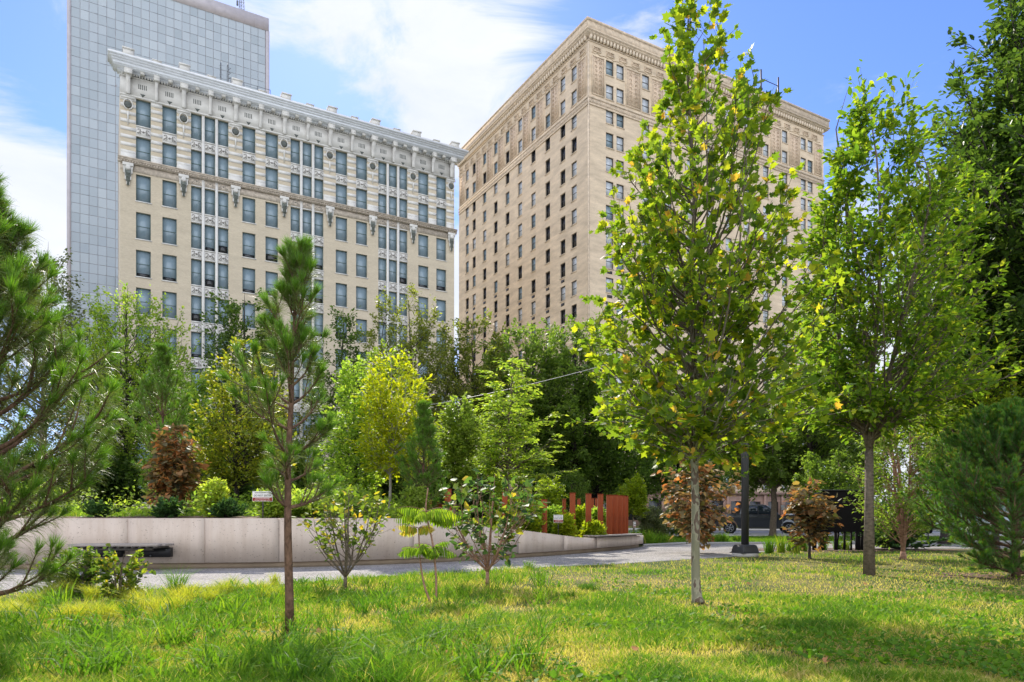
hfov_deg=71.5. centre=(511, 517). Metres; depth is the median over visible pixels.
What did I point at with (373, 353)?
tree
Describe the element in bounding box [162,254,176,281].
window
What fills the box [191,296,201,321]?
window
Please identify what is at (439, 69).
sky
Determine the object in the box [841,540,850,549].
daylily
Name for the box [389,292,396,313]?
window
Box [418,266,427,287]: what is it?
window
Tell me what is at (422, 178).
window
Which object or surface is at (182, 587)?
sedge tuft
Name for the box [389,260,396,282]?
window
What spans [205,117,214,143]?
window
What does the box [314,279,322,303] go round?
window
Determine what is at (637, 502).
tree
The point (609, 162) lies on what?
window
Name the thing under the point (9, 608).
sedge tuft
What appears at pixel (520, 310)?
window
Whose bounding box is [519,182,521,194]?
window
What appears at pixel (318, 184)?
window
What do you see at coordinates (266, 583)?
sedge tuft
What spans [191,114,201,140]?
window
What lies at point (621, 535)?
end bench
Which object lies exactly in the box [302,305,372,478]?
tree
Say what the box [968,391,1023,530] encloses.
tree
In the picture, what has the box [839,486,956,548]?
spreading conifer
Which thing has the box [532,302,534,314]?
window
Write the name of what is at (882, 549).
mulch bed
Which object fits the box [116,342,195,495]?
pine tree
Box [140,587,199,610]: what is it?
sedge tuft
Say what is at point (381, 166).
window
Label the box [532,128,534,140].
window
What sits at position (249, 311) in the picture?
window
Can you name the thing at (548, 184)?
window
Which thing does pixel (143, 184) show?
window
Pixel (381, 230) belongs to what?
window
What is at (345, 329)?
window
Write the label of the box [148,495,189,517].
juniper
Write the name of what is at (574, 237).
window
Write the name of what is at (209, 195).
window
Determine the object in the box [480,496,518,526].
shrub
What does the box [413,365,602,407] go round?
overhead wire
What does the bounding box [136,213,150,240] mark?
window
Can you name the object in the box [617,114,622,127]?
window
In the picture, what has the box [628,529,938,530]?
kerb
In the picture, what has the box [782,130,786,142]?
window
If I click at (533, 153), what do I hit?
window
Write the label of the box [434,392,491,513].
tree
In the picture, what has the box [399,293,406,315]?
window
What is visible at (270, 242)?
window
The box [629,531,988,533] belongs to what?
street
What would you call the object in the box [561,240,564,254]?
window
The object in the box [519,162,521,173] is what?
window
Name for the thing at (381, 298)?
window
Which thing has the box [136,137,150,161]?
window
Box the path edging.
[14,540,1010,592]
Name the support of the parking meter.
on the street
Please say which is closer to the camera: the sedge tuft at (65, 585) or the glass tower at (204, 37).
the sedge tuft at (65, 585)
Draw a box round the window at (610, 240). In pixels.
[606,231,612,244]
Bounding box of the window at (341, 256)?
[336,250,346,273]
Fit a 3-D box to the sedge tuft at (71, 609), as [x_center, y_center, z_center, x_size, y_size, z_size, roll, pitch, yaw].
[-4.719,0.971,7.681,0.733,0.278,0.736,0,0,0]
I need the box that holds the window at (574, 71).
[572,66,576,81]
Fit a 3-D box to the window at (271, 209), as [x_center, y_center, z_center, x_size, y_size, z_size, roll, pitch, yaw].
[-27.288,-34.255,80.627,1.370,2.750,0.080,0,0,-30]
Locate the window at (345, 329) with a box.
[336,317,346,338]
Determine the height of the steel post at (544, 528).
1.214 m
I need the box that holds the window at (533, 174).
[532,171,534,184]
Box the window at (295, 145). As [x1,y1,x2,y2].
[291,140,299,163]
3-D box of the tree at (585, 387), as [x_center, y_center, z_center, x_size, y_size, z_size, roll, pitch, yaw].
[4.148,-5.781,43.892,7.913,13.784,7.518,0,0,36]
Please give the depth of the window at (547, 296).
103.00 m
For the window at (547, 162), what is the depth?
103.08 m
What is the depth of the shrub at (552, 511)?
23.74 m
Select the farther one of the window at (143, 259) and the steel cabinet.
the window at (143, 259)
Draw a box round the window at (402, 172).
[399,167,406,189]
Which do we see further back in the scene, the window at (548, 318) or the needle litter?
the window at (548, 318)
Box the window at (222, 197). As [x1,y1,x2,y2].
[218,192,227,217]
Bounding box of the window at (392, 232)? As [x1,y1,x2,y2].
[389,228,396,250]
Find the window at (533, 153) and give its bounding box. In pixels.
[532,150,534,162]
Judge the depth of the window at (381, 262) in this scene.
87.14 m
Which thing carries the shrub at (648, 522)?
on the ground at (733, 589)
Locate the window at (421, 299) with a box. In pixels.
[418,297,427,318]
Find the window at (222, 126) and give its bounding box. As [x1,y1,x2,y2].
[218,121,227,146]
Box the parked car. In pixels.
[780,513,794,530]
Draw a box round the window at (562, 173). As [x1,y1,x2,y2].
[561,170,564,184]
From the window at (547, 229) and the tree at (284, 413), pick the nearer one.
the tree at (284, 413)
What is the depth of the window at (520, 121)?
109.88 m
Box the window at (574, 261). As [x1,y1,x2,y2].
[572,256,576,271]
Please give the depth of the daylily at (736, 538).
31.96 m
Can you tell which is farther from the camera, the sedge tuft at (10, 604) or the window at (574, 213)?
the window at (574, 213)
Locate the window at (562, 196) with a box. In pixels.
[561,193,564,207]
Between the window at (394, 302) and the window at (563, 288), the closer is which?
the window at (394, 302)
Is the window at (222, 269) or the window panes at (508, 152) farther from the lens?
the window panes at (508, 152)
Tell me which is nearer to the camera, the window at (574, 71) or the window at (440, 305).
the window at (440, 305)
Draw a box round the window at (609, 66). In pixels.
[606,61,612,75]
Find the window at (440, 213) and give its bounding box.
[436,208,445,226]
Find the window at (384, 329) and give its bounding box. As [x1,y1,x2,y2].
[378,322,385,344]
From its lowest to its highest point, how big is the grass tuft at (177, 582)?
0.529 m
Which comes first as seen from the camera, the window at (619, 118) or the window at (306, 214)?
the window at (306, 214)
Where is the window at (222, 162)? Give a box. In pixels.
[218,156,227,178]
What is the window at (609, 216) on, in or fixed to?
in the apartment tower at (551, 140)
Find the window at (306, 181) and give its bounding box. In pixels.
[303,176,310,196]
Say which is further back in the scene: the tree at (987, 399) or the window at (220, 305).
the window at (220, 305)
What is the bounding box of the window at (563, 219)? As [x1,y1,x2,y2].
[561,217,564,231]
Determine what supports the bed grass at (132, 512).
on the planting bed at (196, 516)
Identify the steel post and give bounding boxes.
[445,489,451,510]
[502,492,507,528]
[541,499,547,532]
[562,498,565,513]
[570,493,574,519]
[586,493,591,526]
[598,494,602,523]
[606,495,611,533]
[612,495,617,533]
[618,495,622,533]
[622,496,625,533]
[626,496,627,533]
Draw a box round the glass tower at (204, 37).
[67,0,268,492]
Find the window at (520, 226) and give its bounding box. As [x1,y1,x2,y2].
[519,224,521,236]
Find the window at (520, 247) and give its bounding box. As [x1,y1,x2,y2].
[519,245,521,257]
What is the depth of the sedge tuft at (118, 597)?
9.02 m
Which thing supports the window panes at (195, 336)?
in the office building
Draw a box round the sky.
[0,0,1022,517]
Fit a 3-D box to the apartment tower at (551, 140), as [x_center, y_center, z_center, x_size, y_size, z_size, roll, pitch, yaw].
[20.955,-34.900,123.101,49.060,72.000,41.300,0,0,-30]
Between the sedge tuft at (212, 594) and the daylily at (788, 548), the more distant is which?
the daylily at (788, 548)
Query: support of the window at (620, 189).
in the apartment tower at (551, 140)
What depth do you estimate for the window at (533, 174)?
106.53 m
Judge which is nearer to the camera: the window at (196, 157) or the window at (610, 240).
the window at (196, 157)
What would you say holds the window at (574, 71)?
in the apartment tower at (551, 140)
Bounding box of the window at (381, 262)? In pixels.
[378,258,385,280]
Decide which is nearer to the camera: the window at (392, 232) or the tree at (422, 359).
the tree at (422, 359)
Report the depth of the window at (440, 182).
90.97 m
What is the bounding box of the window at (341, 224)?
[336,217,346,240]
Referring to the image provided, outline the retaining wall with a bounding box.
[0,518,642,568]
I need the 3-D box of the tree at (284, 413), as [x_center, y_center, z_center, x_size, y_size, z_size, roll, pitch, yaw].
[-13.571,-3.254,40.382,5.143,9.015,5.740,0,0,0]
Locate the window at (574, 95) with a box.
[572,89,576,105]
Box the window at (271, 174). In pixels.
[266,168,277,189]
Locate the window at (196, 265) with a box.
[191,259,201,285]
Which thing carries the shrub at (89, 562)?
on the ground at (733, 589)
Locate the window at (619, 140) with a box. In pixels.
[617,137,622,151]
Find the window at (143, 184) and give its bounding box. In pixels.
[136,175,150,202]
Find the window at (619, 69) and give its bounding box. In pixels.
[617,65,622,79]
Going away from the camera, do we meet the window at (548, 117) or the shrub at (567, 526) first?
the shrub at (567, 526)
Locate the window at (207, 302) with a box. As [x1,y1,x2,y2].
[205,298,214,322]
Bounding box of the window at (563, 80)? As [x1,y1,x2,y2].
[561,77,564,91]
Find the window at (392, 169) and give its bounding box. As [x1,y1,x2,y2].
[389,165,396,187]
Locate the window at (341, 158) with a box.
[336,151,346,175]
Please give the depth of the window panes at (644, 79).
110.88 m
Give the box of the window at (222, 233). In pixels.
[218,228,227,253]
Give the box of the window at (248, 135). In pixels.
[242,127,254,152]
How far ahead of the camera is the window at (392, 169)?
87.80 m
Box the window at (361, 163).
[356,156,366,180]
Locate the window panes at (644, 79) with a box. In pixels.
[467,76,810,488]
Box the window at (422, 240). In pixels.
[418,234,427,256]
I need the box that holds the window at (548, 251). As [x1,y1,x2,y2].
[546,249,549,262]
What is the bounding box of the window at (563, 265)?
[561,263,564,277]
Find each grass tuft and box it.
[140,563,204,594]
[269,571,281,585]
[522,559,536,569]
[576,581,601,590]
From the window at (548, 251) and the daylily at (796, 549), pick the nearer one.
the daylily at (796, 549)
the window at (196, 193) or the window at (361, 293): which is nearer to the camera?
the window at (196, 193)
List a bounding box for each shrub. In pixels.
[31,546,102,596]
[90,543,155,598]
[195,476,229,516]
[251,486,294,517]
[291,484,332,516]
[292,483,394,587]
[310,466,358,491]
[331,483,381,516]
[396,482,432,518]
[432,468,549,587]
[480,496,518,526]
[508,498,549,532]
[533,475,568,511]
[547,504,562,533]
[550,509,578,536]
[560,465,590,513]
[569,503,591,536]
[578,519,607,537]
[591,505,605,532]
[635,502,675,537]
[664,504,687,536]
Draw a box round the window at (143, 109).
[136,100,150,127]
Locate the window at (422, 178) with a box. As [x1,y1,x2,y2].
[418,172,427,194]
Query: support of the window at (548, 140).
in the apartment tower at (551, 140)
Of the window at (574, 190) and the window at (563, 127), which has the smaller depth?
the window at (574, 190)
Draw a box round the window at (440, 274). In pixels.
[436,269,445,290]
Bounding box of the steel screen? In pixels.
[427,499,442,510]
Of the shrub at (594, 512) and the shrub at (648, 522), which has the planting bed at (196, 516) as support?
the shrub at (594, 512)
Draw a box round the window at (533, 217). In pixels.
[532,215,534,227]
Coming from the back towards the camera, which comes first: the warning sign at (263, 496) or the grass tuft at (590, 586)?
the warning sign at (263, 496)
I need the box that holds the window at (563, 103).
[561,100,564,115]
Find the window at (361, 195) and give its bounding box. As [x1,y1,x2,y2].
[356,189,366,208]
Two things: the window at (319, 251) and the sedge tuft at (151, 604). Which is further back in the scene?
the window at (319, 251)
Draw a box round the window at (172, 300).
[162,291,176,318]
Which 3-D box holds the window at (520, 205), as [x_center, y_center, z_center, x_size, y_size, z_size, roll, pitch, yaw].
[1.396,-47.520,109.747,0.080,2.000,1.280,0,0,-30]
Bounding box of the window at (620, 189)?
[617,184,622,198]
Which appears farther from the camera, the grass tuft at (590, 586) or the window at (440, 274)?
the window at (440, 274)
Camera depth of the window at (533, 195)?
106.53 m
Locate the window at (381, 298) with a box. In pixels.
[378,290,385,312]
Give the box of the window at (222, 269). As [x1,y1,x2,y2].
[218,264,227,288]
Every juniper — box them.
[80,499,121,516]
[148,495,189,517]
[205,497,248,517]
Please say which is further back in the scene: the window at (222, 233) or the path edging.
the window at (222, 233)
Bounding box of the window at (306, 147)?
[303,143,310,166]
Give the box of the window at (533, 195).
[532,193,534,205]
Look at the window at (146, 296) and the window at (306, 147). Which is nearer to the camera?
the window at (146, 296)
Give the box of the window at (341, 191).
[336,184,346,204]
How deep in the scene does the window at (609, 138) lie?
95.96 m
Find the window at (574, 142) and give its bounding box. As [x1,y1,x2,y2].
[572,137,576,152]
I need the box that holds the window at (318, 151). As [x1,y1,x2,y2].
[314,145,322,169]
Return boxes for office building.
[108,46,468,508]
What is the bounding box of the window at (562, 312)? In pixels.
[561,310,564,323]
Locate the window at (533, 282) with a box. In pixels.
[532,280,534,292]
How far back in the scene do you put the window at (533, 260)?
106.53 m
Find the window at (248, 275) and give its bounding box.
[242,268,254,292]
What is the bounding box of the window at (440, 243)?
[436,238,445,260]
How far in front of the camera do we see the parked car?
53.38 m
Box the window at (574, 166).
[572,161,576,176]
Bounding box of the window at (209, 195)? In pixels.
[205,189,214,215]
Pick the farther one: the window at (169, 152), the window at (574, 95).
the window at (574, 95)
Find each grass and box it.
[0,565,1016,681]
[13,508,399,518]
[643,535,1020,542]
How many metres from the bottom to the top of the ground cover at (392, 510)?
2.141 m
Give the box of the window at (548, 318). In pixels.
[546,316,549,330]
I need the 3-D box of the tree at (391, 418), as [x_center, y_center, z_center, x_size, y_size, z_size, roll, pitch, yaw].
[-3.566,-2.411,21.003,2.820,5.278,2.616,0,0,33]
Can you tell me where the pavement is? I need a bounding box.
[628,528,1009,536]
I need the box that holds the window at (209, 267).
[205,262,214,287]
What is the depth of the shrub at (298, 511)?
17.64 m
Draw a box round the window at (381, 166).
[378,162,385,184]
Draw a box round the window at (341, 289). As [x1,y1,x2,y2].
[336,283,346,306]
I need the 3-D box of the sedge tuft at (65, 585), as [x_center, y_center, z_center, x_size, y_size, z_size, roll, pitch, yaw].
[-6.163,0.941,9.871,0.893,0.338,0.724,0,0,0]
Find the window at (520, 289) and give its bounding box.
[519,287,521,299]
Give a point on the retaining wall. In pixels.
(199, 543)
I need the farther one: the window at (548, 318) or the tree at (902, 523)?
the window at (548, 318)
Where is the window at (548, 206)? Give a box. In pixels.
[546,204,549,218]
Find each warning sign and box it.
[252,491,272,517]
[554,515,562,534]
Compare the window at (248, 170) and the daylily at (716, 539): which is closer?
the daylily at (716, 539)
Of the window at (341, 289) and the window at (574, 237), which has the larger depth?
the window at (574, 237)
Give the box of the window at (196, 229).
[191,223,201,248]
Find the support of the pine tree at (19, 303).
on the ground at (733, 589)
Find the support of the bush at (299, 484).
on the planting bed at (196, 516)
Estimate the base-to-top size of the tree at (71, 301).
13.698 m
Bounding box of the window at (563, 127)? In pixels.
[561,125,564,138]
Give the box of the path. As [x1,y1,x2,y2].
[0,542,1023,591]
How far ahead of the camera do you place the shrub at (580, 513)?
24.80 m
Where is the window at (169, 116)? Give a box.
[162,106,176,134]
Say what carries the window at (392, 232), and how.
in the office building
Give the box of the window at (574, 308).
[572,304,576,318]
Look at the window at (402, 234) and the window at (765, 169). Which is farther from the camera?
the window at (765, 169)
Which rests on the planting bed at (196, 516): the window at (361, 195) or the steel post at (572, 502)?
the steel post at (572, 502)
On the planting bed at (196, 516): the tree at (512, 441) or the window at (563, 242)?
the tree at (512, 441)
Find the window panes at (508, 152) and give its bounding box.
[467,152,520,485]
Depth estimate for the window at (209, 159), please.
77.43 m
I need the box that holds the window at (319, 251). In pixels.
[314,246,322,269]
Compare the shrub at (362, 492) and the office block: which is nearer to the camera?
the shrub at (362, 492)
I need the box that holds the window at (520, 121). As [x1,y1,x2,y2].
[519,119,521,131]
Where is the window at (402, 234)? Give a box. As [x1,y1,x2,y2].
[399,230,406,252]
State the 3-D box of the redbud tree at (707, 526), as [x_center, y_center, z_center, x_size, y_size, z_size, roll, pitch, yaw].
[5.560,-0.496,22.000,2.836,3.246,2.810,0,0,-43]
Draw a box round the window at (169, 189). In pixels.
[162,180,176,207]
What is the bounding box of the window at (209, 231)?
[205,225,214,251]
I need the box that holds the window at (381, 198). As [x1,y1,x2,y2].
[378,194,385,213]
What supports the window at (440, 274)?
in the office building
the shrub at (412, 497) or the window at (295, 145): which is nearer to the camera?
the shrub at (412, 497)
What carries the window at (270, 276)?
in the office building
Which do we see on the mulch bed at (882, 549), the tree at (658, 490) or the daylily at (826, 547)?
the daylily at (826, 547)
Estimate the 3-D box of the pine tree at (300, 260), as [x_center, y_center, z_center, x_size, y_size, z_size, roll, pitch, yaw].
[-2.209,-0.845,6.844,1.143,3.894,1.289,0,0,26]
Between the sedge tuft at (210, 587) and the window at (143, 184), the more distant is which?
the window at (143, 184)
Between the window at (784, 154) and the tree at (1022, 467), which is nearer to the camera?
the tree at (1022, 467)
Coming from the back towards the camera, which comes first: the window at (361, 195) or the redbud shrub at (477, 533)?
the window at (361, 195)
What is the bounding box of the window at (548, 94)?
[546,92,549,105]
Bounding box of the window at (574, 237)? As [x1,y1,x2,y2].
[572,233,576,247]
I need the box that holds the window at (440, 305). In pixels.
[436,300,445,321]
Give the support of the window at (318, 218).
in the office building
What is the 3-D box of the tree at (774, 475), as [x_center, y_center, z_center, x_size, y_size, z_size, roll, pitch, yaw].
[15.729,-3.318,40.280,8.684,9.192,8.790,0,0,28]
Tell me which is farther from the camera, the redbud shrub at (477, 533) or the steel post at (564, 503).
the steel post at (564, 503)
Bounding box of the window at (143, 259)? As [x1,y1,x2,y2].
[136,250,150,277]
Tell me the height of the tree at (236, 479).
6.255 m
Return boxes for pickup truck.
[714,504,801,533]
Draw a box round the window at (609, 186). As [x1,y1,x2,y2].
[606,181,612,196]
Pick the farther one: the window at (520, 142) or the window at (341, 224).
the window at (520, 142)
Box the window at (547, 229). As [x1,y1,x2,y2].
[546,226,549,240]
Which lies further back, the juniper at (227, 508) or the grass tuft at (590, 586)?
the juniper at (227, 508)
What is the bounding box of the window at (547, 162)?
[546,159,549,173]
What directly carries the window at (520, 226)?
in the apartment tower at (551, 140)
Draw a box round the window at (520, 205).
[519,203,521,215]
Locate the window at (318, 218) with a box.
[314,212,322,236]
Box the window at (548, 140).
[546,138,549,150]
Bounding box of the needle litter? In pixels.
[925,572,1023,579]
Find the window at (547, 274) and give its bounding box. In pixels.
[546,271,549,285]
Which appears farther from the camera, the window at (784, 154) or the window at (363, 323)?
the window at (784, 154)
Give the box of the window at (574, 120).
[572,114,576,129]
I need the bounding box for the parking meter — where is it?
[781,505,784,533]
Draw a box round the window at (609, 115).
[606,110,612,123]
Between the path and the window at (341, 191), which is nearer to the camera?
the path
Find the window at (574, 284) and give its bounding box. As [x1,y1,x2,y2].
[572,280,576,295]
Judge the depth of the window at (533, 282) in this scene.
106.53 m
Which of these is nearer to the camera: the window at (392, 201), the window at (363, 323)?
the window at (363, 323)
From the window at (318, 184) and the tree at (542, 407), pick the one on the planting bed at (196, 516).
the tree at (542, 407)
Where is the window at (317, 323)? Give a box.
[314,313,322,336]
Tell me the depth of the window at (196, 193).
76.77 m
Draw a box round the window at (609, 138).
[606,133,612,148]
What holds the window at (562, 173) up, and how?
in the apartment tower at (551, 140)
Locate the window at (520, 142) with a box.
[519,140,521,152]
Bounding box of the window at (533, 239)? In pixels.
[532,236,534,249]
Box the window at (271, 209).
[266,202,277,227]
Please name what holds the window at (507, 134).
in the apartment tower at (551, 140)
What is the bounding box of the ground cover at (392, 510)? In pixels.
[0,480,675,540]
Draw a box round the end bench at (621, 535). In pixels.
[583,533,641,536]
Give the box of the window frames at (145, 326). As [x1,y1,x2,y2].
[136,326,445,464]
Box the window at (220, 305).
[218,300,227,324]
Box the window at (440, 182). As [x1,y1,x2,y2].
[436,177,445,199]
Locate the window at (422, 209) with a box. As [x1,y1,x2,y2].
[418,203,427,222]
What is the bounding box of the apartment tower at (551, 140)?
[456,16,829,525]
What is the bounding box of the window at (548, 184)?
[546,181,549,195]
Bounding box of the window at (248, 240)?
[242,232,254,257]
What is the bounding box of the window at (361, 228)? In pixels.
[356,221,366,244]
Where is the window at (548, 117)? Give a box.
[546,114,549,128]
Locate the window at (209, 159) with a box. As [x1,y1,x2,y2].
[205,153,214,175]
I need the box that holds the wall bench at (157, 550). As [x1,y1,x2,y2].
[68,543,173,556]
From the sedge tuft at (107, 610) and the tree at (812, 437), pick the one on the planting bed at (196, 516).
the tree at (812, 437)
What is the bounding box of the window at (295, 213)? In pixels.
[291,208,299,231]
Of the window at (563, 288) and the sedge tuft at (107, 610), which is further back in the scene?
the window at (563, 288)
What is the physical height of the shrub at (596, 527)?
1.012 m
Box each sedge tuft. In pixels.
[0,597,34,611]
[0,602,28,615]
[2,599,41,618]
[12,589,49,605]
[30,582,61,598]
[42,597,96,619]
[48,577,87,595]
[67,596,115,612]
[74,583,103,599]
[75,596,123,620]
[95,584,146,600]
[109,583,170,608]
[116,591,175,614]
[139,603,178,617]
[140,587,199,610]
[154,579,205,602]
[177,581,207,596]
[192,585,231,601]
[200,579,239,596]
[208,579,237,595]
[216,576,244,590]
[238,581,256,592]
[248,578,297,600]
[250,578,278,590]
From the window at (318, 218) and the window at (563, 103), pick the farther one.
the window at (563, 103)
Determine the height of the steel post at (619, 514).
1.619 m
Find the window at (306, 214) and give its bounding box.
[303,210,310,233]
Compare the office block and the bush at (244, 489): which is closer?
the bush at (244, 489)
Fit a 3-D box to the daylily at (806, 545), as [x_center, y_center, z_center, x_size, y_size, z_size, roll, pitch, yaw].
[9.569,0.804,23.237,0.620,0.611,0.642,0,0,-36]
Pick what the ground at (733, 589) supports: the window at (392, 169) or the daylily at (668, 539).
the daylily at (668, 539)
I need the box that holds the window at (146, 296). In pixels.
[136,288,150,314]
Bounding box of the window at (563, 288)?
[561,286,564,300]
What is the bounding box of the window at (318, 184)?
[314,179,322,199]
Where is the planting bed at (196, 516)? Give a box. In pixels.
[20,515,976,541]
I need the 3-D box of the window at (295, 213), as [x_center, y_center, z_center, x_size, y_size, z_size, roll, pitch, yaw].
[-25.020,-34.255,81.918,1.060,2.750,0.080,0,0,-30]
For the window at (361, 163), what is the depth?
85.83 m
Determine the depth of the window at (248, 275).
79.42 m
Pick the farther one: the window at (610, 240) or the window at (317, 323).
the window at (610, 240)
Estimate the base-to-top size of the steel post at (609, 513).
1.607 m
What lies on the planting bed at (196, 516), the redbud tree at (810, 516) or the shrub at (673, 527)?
the shrub at (673, 527)
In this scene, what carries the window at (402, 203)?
in the office building
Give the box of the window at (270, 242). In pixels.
[266,237,277,261]
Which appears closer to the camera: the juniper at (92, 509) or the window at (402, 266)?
the juniper at (92, 509)
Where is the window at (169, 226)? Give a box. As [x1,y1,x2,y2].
[162,217,176,244]
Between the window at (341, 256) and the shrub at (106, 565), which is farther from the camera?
the window at (341, 256)
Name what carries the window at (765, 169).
in the apartment tower at (551, 140)
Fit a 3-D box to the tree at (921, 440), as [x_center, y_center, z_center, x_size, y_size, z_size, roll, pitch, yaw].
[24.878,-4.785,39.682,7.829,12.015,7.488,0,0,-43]
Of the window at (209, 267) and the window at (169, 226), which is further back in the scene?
the window at (209, 267)
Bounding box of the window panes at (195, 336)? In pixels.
[137,327,444,488]
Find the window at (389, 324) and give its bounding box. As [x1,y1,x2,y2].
[389,324,396,345]
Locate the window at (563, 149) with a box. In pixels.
[561,147,564,161]
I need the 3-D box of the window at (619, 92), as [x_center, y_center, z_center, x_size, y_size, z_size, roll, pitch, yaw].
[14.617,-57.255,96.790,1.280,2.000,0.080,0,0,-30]
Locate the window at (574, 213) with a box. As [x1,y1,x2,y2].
[572,209,576,224]
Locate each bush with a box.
[0,441,79,508]
[56,437,146,508]
[182,470,256,506]
[243,436,326,506]
[362,451,436,517]
[419,450,484,523]
[470,477,514,526]
[515,466,572,511]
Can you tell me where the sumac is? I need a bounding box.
[394,488,461,602]
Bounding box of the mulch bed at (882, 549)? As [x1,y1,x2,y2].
[758,548,961,551]
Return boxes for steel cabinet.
[812,490,864,549]
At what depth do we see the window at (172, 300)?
75.52 m
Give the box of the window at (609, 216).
[606,205,612,220]
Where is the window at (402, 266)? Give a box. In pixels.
[399,262,406,284]
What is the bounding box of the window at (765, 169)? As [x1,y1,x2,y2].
[763,166,767,176]
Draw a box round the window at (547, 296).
[546,294,549,307]
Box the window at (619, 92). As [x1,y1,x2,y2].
[617,89,622,103]
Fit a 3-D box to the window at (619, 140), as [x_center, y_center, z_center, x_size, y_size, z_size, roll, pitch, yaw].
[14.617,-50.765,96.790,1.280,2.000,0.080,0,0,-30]
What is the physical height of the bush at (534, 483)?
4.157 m
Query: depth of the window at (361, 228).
85.83 m
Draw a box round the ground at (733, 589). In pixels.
[1,518,1023,681]
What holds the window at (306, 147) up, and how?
in the office building
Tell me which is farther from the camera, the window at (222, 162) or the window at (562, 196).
the window at (562, 196)
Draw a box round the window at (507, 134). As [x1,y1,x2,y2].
[506,131,508,143]
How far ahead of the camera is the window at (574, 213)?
97.19 m
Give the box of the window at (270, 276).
[266,272,277,294]
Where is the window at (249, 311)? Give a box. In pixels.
[242,303,254,327]
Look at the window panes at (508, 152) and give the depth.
116.94 m
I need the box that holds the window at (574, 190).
[572,185,576,200]
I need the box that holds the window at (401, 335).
[399,325,406,346]
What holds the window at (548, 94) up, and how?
in the apartment tower at (551, 140)
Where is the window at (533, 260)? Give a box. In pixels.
[532,258,534,271]
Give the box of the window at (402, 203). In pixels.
[399,199,406,217]
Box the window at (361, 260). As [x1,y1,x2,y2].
[356,254,366,277]
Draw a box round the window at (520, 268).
[519,266,521,278]
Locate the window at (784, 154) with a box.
[782,151,786,163]
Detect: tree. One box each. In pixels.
[0,171,129,604]
[0,240,97,460]
[56,280,200,507]
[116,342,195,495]
[137,422,211,509]
[141,365,248,507]
[184,286,293,474]
[186,330,296,504]
[215,233,346,631]
[226,385,314,475]
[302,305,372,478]
[309,355,386,509]
[334,338,428,516]
[336,344,445,516]
[355,282,471,460]
[394,399,450,509]
[416,308,531,525]
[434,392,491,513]
[466,351,581,501]
[471,317,579,485]
[519,384,689,508]
[522,311,642,500]
[564,0,869,603]
[614,472,652,531]
[624,373,740,519]
[650,457,740,549]
[713,377,864,535]
[754,277,858,534]
[775,59,1023,575]
[779,476,842,558]
[792,446,864,538]
[805,375,913,501]
[827,254,1023,547]
[831,364,971,558]
[877,0,1023,401]
[884,165,1020,543]
[898,384,1011,527]
[898,396,1023,577]
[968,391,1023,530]
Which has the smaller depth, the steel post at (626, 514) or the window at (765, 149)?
the steel post at (626, 514)
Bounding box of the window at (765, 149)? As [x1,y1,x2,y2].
[763,144,767,156]
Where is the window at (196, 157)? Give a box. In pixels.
[191,150,201,172]
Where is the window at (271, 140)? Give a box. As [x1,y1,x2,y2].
[266,133,277,158]
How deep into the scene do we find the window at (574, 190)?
97.19 m
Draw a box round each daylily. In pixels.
[638,528,661,543]
[654,533,668,542]
[662,533,676,542]
[709,533,720,541]
[715,531,731,541]
[731,534,740,541]
[761,534,777,553]
[772,535,788,552]
[785,537,796,550]
[786,537,803,553]
[797,536,807,550]
[818,537,830,549]
[830,539,841,548]
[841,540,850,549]
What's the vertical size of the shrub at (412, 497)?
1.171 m
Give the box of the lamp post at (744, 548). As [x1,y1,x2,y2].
[730,314,760,556]
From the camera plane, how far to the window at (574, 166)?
97.19 m
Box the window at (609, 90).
[606,85,612,99]
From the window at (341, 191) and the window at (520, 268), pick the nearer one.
the window at (341, 191)
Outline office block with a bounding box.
[906,427,1009,520]
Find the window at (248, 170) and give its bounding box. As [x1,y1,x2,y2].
[242,162,254,184]
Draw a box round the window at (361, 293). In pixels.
[356,286,366,309]
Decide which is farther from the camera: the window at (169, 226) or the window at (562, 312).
the window at (562, 312)
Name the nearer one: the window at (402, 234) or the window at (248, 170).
the window at (248, 170)
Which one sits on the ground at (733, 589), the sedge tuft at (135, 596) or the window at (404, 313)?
the sedge tuft at (135, 596)
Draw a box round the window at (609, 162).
[606,157,612,170]
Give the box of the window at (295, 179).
[291,174,299,194]
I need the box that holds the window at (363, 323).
[356,319,366,342]
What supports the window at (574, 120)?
in the apartment tower at (551, 140)
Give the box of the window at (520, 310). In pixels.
[519,308,521,320]
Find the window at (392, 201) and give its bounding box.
[389,197,396,215]
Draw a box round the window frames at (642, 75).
[466,75,811,489]
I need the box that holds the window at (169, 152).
[162,143,176,166]
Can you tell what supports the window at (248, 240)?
in the office building
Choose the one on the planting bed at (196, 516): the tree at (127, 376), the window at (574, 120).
the tree at (127, 376)
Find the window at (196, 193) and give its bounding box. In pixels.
[191,187,201,212]
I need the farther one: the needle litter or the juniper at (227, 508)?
the juniper at (227, 508)
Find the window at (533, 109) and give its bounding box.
[532,106,534,118]
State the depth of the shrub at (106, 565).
9.00 m
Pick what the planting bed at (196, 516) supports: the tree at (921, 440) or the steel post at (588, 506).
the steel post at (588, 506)
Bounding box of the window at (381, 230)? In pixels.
[378,226,385,248]
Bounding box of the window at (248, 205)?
[242,197,254,222]

